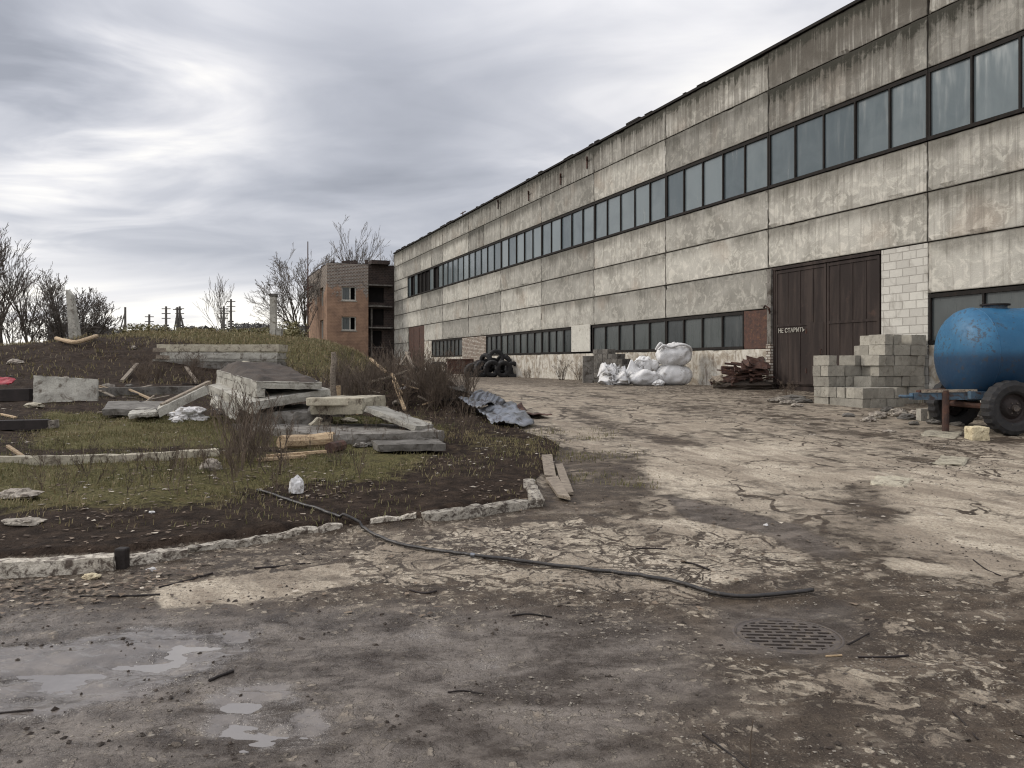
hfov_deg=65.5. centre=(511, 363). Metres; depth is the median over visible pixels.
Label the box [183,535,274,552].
kerb stone
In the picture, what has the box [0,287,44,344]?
bare shrub
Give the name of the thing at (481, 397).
metal sheet
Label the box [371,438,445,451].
concrete slab
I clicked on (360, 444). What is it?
rubble piece
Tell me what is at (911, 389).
concrete block
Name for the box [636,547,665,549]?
twig
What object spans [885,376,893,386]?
concrete block
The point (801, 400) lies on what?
rubble piece
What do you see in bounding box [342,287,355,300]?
window
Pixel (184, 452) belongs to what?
dry weed
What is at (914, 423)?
rubble piece
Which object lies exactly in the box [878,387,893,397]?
concrete block
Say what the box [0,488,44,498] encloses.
stone
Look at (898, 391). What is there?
concrete block
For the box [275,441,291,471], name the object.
dry weed
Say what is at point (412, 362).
dead bush
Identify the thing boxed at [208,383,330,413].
concrete slab
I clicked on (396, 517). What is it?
kerb stone
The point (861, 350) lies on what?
concrete block
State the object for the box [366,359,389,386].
dead bush
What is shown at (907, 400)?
concrete block
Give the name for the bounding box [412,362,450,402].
dead bush
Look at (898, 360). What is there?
concrete block
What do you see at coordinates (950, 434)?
slab piece
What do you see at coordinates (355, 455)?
dry weed
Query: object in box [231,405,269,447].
dry weed
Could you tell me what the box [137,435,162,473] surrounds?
dry weed
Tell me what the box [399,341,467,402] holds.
dead bush
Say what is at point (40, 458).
dry weed
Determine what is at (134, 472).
dry weed
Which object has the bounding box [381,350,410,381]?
dead bush
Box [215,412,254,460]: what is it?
dry weed
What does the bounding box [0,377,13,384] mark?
plastic sheet
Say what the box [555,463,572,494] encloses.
plank
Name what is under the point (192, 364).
dead bush
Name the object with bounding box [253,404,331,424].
concrete slab
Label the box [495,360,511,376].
old tyre
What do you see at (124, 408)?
concrete slab
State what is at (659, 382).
bulk bag
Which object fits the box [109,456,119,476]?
dry weed
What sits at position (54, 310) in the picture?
bare tree
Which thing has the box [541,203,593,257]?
window
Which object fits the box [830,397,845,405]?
concrete block
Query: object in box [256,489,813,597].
hose
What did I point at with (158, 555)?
kerb stone
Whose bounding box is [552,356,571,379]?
dead bush
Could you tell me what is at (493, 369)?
old tyre
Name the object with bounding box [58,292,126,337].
bare tree
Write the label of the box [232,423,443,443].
concrete slab
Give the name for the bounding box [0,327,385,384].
bank grass
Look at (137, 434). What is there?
lawn grass
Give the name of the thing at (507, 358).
old tyre
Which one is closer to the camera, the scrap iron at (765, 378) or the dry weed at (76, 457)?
the dry weed at (76, 457)
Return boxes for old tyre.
[464,363,479,376]
[473,361,489,376]
[479,353,492,368]
[483,360,500,376]
[489,349,503,361]
[492,365,504,372]
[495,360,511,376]
[496,354,510,370]
[504,361,516,376]
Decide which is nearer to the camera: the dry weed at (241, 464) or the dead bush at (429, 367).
the dry weed at (241, 464)
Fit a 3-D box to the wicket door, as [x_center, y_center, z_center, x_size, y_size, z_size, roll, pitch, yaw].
[9.029,-0.295,23.792,0.091,1.850,0.730,0,0,-22]
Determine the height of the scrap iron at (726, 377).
0.405 m
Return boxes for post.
[0,454,123,465]
[66,290,81,338]
[121,449,219,460]
[330,352,336,395]
[336,385,340,395]
[582,356,593,382]
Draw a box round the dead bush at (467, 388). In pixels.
[450,374,476,406]
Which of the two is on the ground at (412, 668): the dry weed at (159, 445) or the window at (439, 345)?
the dry weed at (159, 445)
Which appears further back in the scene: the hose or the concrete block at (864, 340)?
the concrete block at (864, 340)
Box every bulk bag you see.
[597,360,643,384]
[629,369,663,385]
[634,355,659,370]
[652,379,664,385]
[655,342,692,365]
[656,365,692,384]
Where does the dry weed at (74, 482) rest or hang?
on the ground at (412, 668)
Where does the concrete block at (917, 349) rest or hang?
on the concrete block at (920, 360)
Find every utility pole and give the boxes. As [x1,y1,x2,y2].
[118,307,126,333]
[145,314,153,328]
[162,306,170,330]
[173,307,181,330]
[175,306,184,328]
[219,306,227,330]
[227,299,234,329]
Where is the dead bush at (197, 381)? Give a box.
[183,358,214,385]
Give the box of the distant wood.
[46,322,304,341]
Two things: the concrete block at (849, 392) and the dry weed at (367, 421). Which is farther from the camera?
the concrete block at (849, 392)
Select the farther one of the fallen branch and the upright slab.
the fallen branch
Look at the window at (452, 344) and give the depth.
57.02 m
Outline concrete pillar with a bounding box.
[269,293,282,335]
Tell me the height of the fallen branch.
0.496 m
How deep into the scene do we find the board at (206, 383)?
14.68 m
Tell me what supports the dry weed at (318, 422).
on the ground at (412, 668)
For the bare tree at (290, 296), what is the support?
on the ground at (412, 668)
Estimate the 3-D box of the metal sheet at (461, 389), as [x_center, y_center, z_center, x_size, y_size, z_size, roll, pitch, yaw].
[-0.917,0.701,17.505,0.334,0.440,1.284,0,0,28]
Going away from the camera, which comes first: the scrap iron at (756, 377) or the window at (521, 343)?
the scrap iron at (756, 377)
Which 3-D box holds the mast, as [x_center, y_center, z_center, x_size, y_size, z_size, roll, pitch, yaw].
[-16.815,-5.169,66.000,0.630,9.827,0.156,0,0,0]
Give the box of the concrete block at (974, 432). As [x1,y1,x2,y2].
[964,425,989,440]
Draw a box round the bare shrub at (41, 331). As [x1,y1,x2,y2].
[19,300,65,341]
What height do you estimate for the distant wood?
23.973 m
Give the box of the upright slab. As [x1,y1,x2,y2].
[33,375,98,402]
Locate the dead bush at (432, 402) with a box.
[422,373,445,409]
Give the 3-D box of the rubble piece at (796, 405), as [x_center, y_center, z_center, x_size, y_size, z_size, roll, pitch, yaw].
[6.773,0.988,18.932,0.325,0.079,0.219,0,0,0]
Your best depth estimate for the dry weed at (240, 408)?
12.15 m
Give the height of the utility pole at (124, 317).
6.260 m
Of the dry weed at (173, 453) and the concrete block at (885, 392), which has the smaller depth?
the dry weed at (173, 453)
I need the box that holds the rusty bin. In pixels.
[447,359,473,374]
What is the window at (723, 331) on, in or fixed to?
in the warehouse
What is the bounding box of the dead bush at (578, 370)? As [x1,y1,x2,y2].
[569,365,581,379]
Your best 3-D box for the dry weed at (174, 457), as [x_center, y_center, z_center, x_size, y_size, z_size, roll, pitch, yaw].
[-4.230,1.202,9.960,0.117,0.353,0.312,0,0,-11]
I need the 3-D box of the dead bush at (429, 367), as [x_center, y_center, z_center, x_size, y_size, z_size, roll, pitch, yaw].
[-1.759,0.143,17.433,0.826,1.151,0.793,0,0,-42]
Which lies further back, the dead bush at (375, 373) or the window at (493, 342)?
the window at (493, 342)
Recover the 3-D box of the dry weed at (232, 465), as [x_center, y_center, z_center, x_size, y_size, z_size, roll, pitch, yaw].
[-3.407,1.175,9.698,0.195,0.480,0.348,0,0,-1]
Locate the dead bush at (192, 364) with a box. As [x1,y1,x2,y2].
[184,351,207,378]
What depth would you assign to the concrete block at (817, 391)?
19.87 m
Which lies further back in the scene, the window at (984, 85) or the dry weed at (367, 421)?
the window at (984, 85)
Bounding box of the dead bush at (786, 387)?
[778,380,798,395]
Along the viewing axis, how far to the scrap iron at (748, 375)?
25.16 m
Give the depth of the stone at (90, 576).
5.93 m
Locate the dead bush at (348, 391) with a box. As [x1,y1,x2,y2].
[336,366,363,395]
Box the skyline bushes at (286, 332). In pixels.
[104,320,312,336]
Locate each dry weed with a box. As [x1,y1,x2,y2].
[26,450,45,490]
[30,431,44,468]
[30,434,58,454]
[55,433,95,470]
[55,443,87,480]
[55,459,97,494]
[76,446,111,483]
[89,423,103,464]
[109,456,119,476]
[122,469,147,495]
[123,451,142,470]
[127,459,140,483]
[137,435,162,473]
[138,463,154,487]
[150,432,167,465]
[152,454,180,482]
[160,449,187,494]
[168,442,181,468]
[169,432,190,471]
[170,445,179,468]
[175,435,190,473]
[179,462,195,494]
[193,431,208,465]
[193,443,199,465]
[199,452,219,477]
[200,427,217,457]
[205,389,260,455]
[207,398,258,465]
[208,387,250,471]
[210,386,249,444]
[211,458,218,482]
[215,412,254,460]
[217,440,239,468]
[218,392,261,447]
[219,391,272,437]
[220,407,262,459]
[221,440,237,478]
[223,402,258,466]
[225,405,244,462]
[227,434,248,476]
[229,439,266,477]
[231,380,250,431]
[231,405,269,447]
[231,422,260,460]
[232,392,267,459]
[233,397,276,429]
[234,411,269,471]
[235,412,293,474]
[245,402,278,466]
[246,392,271,450]
[250,403,277,448]
[258,411,272,450]
[259,396,281,438]
[260,402,285,445]
[264,444,286,497]
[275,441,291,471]
[308,406,323,431]
[320,410,332,430]
[322,423,339,441]
[326,444,344,464]
[331,436,341,464]
[347,429,367,474]
[356,450,369,477]
[364,411,372,429]
[372,417,388,439]
[403,397,434,418]
[424,411,439,432]
[430,410,453,437]
[431,413,444,441]
[443,397,455,422]
[456,413,471,435]
[458,392,474,432]
[459,415,475,438]
[460,400,476,424]
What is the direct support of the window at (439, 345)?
in the warehouse
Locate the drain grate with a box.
[732,618,844,653]
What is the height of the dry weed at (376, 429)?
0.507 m
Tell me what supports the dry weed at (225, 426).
on the ground at (412, 668)
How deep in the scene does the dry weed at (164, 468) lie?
9.38 m
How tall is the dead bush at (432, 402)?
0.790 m
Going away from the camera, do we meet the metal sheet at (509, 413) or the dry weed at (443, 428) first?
the dry weed at (443, 428)
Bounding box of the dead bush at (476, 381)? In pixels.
[459,351,482,392]
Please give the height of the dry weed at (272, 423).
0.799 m
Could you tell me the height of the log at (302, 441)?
0.253 m
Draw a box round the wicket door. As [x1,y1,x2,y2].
[806,322,823,383]
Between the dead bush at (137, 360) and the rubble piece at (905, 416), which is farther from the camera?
the dead bush at (137, 360)
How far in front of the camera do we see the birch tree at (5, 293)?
49.56 m
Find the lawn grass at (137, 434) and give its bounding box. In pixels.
[0,376,558,529]
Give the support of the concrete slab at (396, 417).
on the concrete slab at (360, 433)
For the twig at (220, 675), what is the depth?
4.06 m
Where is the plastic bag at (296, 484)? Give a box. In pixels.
[288,475,303,493]
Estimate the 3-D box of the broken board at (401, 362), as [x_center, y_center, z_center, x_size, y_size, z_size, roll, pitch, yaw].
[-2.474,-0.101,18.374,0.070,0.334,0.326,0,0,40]
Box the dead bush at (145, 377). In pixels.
[131,357,161,385]
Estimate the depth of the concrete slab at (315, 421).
13.17 m
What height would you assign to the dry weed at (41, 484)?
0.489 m
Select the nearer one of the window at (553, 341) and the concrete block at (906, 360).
the concrete block at (906, 360)
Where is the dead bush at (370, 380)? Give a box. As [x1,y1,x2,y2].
[344,355,394,395]
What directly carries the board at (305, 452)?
on the ground at (412, 668)
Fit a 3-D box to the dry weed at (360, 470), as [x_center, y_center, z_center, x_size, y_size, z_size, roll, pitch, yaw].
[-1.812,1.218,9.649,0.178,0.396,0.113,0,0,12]
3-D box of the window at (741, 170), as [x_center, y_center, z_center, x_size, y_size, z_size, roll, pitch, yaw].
[7.189,-6.530,28.502,0.135,1.810,5.980,0,0,-22]
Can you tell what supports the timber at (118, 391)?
on the ground at (412, 668)
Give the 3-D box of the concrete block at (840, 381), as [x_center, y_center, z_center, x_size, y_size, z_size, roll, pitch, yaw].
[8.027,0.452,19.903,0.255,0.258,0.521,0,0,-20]
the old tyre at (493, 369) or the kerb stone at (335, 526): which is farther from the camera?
the old tyre at (493, 369)
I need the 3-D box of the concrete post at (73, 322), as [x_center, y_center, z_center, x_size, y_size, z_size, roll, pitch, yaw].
[-20.879,-2.025,38.025,0.681,2.958,0.449,0,0,0]
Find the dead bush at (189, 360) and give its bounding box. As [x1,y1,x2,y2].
[176,350,202,375]
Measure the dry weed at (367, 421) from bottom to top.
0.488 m
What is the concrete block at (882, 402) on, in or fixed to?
on the ground at (412, 668)
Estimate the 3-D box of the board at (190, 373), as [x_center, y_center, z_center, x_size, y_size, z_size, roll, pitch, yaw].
[-11.615,0.418,28.872,0.120,0.607,2.674,0,0,-30]
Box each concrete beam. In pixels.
[152,359,285,361]
[157,344,287,351]
[160,352,286,358]
[172,362,285,368]
[306,395,385,414]
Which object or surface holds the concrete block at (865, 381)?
on the concrete block
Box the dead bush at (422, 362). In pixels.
[403,354,439,381]
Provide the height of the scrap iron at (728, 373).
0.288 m
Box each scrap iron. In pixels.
[710,375,734,385]
[711,375,722,381]
[717,369,748,372]
[721,366,740,368]
[721,368,735,375]
[724,362,739,365]
[735,372,748,377]
[737,373,766,378]
[741,357,764,362]
[741,364,769,375]
[743,359,749,365]
[747,361,767,369]
[748,373,761,378]
[749,359,769,368]
[752,376,774,381]
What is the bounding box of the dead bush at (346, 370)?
[325,344,364,394]
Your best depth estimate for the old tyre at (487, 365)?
45.03 m
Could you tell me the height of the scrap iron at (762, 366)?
0.302 m
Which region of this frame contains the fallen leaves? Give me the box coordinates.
[0,417,933,618]
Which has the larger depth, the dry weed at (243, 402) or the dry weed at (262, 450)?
the dry weed at (243, 402)
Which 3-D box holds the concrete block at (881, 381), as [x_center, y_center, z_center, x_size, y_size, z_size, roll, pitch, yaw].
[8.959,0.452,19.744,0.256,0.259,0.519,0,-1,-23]
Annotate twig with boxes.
[0,709,33,713]
[79,593,159,596]
[158,572,212,587]
[208,669,233,681]
[254,563,305,568]
[409,589,436,593]
[448,690,483,694]
[512,613,551,617]
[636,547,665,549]
[681,561,709,570]
[702,733,747,767]
[825,654,841,656]
[846,633,869,644]
[858,654,908,657]
[952,711,978,739]
[973,559,1000,575]
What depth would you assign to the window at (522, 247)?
45.11 m
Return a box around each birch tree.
[0,224,46,343]
[193,274,234,329]
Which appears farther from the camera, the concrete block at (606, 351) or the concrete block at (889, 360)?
the concrete block at (606, 351)
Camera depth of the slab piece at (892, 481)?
9.78 m
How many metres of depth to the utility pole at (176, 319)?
91.90 m
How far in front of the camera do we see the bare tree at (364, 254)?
91.47 m
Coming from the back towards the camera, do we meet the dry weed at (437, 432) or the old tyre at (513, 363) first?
the old tyre at (513, 363)
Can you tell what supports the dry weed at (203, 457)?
on the ground at (412, 668)
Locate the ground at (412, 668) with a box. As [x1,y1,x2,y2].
[0,330,1023,767]
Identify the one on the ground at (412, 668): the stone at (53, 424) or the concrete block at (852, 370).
the stone at (53, 424)
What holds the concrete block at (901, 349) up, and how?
on the concrete block at (898, 360)
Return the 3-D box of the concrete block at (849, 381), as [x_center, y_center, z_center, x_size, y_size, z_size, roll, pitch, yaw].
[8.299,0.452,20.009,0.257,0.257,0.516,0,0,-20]
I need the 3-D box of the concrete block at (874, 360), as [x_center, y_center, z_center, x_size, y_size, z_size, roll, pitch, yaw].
[8.915,-0.068,19.658,0.255,0.258,0.521,0,0,-28]
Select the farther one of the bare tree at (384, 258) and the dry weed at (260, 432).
the bare tree at (384, 258)
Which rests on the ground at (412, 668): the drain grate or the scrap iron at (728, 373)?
the drain grate
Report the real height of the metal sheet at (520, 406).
0.293 m
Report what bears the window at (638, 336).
in the warehouse
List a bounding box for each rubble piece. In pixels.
[24,402,44,406]
[340,417,357,422]
[353,442,368,446]
[767,396,790,402]
[779,400,796,403]
[782,394,805,399]
[791,403,803,406]
[794,398,812,402]
[842,413,854,416]
[860,417,876,421]
[868,411,887,417]
[880,406,893,411]
[887,408,909,415]
[896,413,915,419]
[909,421,919,424]
[926,419,941,423]
[949,421,964,425]
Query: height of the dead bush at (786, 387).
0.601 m
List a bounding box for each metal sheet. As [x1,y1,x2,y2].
[450,385,471,395]
[458,389,514,407]
[478,401,533,426]
[517,402,551,415]
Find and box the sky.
[0,0,853,343]
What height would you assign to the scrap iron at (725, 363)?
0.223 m
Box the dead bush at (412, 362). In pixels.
[411,339,449,386]
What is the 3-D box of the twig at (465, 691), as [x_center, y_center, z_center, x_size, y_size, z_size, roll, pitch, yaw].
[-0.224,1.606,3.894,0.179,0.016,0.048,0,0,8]
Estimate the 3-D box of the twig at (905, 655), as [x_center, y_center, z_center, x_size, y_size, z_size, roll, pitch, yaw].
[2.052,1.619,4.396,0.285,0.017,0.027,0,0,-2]
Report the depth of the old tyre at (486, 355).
46.01 m
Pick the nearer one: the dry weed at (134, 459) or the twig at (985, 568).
the twig at (985, 568)
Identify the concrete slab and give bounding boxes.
[102,400,163,415]
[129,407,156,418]
[157,385,208,416]
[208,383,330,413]
[210,394,242,419]
[216,370,321,397]
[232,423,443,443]
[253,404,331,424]
[307,406,344,417]
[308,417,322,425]
[364,406,433,430]
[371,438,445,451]
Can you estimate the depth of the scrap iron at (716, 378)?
25.53 m
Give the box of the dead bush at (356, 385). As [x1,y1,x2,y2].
[332,350,383,395]
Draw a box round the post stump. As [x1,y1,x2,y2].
[114,547,129,569]
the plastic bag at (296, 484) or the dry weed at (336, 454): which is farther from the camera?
the dry weed at (336, 454)
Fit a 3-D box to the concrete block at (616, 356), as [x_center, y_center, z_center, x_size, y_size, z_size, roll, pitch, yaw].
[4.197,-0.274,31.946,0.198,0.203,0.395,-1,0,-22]
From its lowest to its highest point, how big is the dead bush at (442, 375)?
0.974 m
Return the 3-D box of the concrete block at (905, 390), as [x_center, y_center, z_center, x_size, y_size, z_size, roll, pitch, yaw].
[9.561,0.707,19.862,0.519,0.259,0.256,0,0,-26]
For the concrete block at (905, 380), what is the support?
on the concrete block at (905, 390)
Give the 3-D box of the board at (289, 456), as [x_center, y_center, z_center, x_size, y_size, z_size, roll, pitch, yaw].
[-3.220,1.327,11.144,0.686,0.052,0.100,0,0,-36]
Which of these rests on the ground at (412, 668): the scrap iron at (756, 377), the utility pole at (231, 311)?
the utility pole at (231, 311)
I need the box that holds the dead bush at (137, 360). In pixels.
[130,351,156,379]
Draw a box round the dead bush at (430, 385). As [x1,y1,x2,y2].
[418,368,448,404]
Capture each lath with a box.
[98,390,114,396]
[150,395,169,400]
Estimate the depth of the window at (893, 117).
22.49 m
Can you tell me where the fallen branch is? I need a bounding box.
[54,334,98,343]
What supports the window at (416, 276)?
in the warehouse
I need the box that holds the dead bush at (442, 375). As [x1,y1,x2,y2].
[425,355,459,397]
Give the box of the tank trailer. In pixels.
[898,303,1023,435]
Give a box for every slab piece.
[869,475,910,487]
[920,429,963,438]
[932,454,969,465]
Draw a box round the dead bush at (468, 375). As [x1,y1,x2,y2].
[444,354,482,396]
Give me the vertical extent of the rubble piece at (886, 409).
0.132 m
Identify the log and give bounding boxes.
[276,432,334,448]
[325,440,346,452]
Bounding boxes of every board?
[0,413,16,417]
[6,445,24,455]
[120,363,138,381]
[128,389,154,400]
[159,381,210,405]
[184,366,197,383]
[256,454,306,461]
[266,450,326,456]
[389,367,415,378]
[392,381,405,410]
[399,352,410,365]
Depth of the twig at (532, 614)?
5.06 m
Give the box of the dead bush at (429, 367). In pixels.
[408,352,443,383]
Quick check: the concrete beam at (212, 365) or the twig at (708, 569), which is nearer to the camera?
the twig at (708, 569)
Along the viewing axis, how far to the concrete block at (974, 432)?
13.49 m
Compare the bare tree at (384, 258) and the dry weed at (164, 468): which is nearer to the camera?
the dry weed at (164, 468)
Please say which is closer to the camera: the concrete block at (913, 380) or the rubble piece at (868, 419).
the rubble piece at (868, 419)
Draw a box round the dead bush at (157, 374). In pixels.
[141,353,168,382]
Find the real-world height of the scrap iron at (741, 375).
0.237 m
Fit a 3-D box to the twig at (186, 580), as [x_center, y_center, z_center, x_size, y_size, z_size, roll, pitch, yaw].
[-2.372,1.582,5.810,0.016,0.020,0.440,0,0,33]
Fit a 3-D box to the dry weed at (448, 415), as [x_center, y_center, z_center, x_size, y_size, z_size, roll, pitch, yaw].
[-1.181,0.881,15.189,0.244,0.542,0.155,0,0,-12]
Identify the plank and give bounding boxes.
[541,454,555,477]
[546,476,569,499]
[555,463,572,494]
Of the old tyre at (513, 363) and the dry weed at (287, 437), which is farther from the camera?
the old tyre at (513, 363)
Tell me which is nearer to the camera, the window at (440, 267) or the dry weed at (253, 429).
the dry weed at (253, 429)
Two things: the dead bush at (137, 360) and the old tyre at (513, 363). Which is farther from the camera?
the old tyre at (513, 363)
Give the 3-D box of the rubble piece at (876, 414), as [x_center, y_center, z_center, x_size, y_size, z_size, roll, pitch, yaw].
[7.771,1.085,16.907,0.418,0.141,0.291,0,0,10]
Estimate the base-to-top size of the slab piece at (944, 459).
0.099 m
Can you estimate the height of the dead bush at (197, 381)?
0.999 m
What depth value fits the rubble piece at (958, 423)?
15.38 m
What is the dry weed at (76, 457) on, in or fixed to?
on the ground at (412, 668)
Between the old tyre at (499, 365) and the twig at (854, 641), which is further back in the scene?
the old tyre at (499, 365)
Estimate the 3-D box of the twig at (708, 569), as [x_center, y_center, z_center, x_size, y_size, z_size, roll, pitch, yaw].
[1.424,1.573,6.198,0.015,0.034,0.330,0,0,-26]
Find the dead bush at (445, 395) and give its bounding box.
[427,366,463,406]
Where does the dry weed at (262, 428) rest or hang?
on the ground at (412, 668)
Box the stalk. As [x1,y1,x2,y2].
[750,719,753,766]
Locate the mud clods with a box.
[0,436,1023,767]
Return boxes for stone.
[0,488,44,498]
[0,552,114,578]
[1,517,46,525]
[6,359,24,363]
[48,420,59,428]
[81,573,100,579]
[99,383,116,386]
[130,545,188,565]
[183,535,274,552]
[199,458,222,469]
[231,520,343,546]
[372,513,415,524]
[422,498,536,521]
[522,478,543,506]
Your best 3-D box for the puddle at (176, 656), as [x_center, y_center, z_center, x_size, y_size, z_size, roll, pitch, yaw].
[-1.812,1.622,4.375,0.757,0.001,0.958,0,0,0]
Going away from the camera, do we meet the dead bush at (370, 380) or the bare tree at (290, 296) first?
the dead bush at (370, 380)
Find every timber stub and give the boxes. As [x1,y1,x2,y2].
[153,348,165,351]
[156,355,169,359]
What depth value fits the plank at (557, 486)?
9.19 m
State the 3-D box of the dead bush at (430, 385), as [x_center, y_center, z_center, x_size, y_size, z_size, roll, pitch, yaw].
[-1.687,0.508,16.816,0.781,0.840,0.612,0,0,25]
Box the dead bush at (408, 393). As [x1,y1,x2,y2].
[387,367,420,407]
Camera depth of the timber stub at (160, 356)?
31.45 m
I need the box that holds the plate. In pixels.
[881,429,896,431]
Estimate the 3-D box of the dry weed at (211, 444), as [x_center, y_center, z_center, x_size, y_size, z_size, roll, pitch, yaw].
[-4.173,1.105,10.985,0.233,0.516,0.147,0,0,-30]
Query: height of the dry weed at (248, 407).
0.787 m
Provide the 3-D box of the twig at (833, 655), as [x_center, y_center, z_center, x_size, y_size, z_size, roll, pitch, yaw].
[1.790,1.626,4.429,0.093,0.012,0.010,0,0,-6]
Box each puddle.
[17,667,116,694]
[116,645,220,672]
[219,703,307,752]
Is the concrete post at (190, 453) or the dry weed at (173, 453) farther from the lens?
the concrete post at (190, 453)
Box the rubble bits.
[0,387,1022,517]
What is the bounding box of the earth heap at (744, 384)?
[715,380,776,388]
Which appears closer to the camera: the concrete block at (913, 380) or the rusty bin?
the concrete block at (913, 380)
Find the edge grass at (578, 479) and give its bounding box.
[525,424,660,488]
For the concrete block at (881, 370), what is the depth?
19.54 m
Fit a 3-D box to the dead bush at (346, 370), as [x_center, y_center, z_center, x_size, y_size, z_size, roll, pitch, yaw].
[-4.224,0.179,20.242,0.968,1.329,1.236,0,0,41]
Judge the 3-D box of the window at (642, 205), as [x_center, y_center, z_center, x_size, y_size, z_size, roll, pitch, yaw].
[4.953,-6.530,34.071,0.135,1.810,5.980,0,0,-22]
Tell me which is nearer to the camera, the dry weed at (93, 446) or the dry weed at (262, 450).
the dry weed at (262, 450)
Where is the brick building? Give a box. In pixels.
[309,259,393,366]
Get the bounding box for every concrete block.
[602,349,610,353]
[612,354,620,358]
[617,359,625,363]
[813,355,836,365]
[813,366,820,375]
[813,376,835,386]
[814,386,821,396]
[814,397,829,403]
[821,366,843,375]
[821,387,828,396]
[829,387,836,397]
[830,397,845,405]
[836,376,844,386]
[837,387,860,397]
[839,355,861,365]
[844,366,861,375]
[844,376,853,386]
[845,398,869,407]
[846,388,853,398]
[854,345,868,354]
[854,376,877,386]
[854,388,878,398]
[860,336,868,345]
[861,355,885,365]
[862,366,870,375]
[869,334,892,344]
[869,345,892,354]
[870,366,892,375]
[870,399,878,407]
[878,376,885,386]
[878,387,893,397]
[879,398,885,407]
[881,398,896,406]
[885,355,893,365]
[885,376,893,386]
[889,387,903,397]
[892,345,909,354]
[893,335,901,344]
[893,366,909,375]
[893,376,900,386]
[894,355,902,365]
[895,386,906,394]
[896,398,904,406]
[901,376,909,385]
[902,335,918,344]
[902,355,909,365]
[904,398,910,403]
[907,386,924,394]
[909,376,917,385]
[910,345,926,354]
[910,355,916,365]
[910,366,923,375]
[916,355,924,365]
[918,376,924,385]
[919,335,925,344]
[964,425,989,440]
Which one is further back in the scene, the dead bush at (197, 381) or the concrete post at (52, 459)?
the dead bush at (197, 381)
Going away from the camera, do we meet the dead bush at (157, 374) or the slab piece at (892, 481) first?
the slab piece at (892, 481)
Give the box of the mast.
[305,241,312,337]
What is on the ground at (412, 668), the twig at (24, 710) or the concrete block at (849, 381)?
the twig at (24, 710)
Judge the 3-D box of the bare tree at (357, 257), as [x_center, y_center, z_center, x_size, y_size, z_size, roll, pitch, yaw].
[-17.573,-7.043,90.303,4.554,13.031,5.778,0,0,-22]
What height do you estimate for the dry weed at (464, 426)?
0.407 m
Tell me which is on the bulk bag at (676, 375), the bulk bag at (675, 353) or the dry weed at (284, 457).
the bulk bag at (675, 353)
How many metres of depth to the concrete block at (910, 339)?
19.88 m
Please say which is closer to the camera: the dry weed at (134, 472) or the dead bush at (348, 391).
the dry weed at (134, 472)
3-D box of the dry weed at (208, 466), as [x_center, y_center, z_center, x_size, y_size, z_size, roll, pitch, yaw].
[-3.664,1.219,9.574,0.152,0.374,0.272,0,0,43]
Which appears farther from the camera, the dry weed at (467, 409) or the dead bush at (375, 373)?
the dead bush at (375, 373)
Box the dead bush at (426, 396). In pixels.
[411,367,457,407]
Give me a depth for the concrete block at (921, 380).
19.96 m
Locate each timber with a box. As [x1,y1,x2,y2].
[0,389,32,400]
[0,419,50,429]
[99,386,208,395]
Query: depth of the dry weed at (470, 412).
14.77 m
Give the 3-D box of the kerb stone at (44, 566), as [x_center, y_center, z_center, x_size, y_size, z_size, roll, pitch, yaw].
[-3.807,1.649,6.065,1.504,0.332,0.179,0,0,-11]
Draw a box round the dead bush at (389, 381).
[363,340,404,389]
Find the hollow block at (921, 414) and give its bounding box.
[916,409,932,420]
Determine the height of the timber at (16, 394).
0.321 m
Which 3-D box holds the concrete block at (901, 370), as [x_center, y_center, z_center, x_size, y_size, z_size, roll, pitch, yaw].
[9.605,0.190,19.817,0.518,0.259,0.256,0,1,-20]
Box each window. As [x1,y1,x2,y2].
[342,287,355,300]
[342,317,355,330]
[407,272,420,297]
[421,263,442,293]
[432,340,442,356]
[442,253,468,286]
[443,338,461,356]
[468,240,500,279]
[486,334,500,354]
[500,224,540,269]
[501,330,540,354]
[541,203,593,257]
[541,328,572,353]
[592,319,665,352]
[594,174,665,241]
[665,133,768,219]
[666,311,743,349]
[768,69,928,188]
[927,31,1023,140]
[928,285,1023,343]
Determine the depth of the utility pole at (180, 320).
91.94 m
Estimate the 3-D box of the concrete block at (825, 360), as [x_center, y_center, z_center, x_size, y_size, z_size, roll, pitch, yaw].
[7.774,-0.065,19.788,0.255,0.258,0.521,1,-1,-24]
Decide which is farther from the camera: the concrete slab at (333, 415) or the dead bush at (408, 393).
the dead bush at (408, 393)
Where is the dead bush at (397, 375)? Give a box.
[372,341,427,400]
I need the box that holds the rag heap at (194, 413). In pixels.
[168,406,209,420]
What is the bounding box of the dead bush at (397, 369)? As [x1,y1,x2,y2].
[381,357,409,383]
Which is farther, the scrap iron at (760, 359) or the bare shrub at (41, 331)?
the bare shrub at (41, 331)
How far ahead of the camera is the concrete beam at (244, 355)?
31.50 m
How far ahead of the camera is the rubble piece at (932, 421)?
15.56 m
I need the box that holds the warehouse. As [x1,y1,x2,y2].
[393,0,1023,401]
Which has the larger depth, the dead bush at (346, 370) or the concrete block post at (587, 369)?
the concrete block post at (587, 369)
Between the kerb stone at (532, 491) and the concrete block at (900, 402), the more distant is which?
the concrete block at (900, 402)
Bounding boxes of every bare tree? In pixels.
[0,239,64,343]
[29,270,114,339]
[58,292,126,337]
[244,243,338,335]
[289,247,337,299]
[330,215,388,263]
[341,247,367,263]
[360,250,393,265]
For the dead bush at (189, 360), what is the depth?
29.89 m
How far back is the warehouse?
25.33 m
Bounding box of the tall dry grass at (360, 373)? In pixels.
[159,339,455,394]

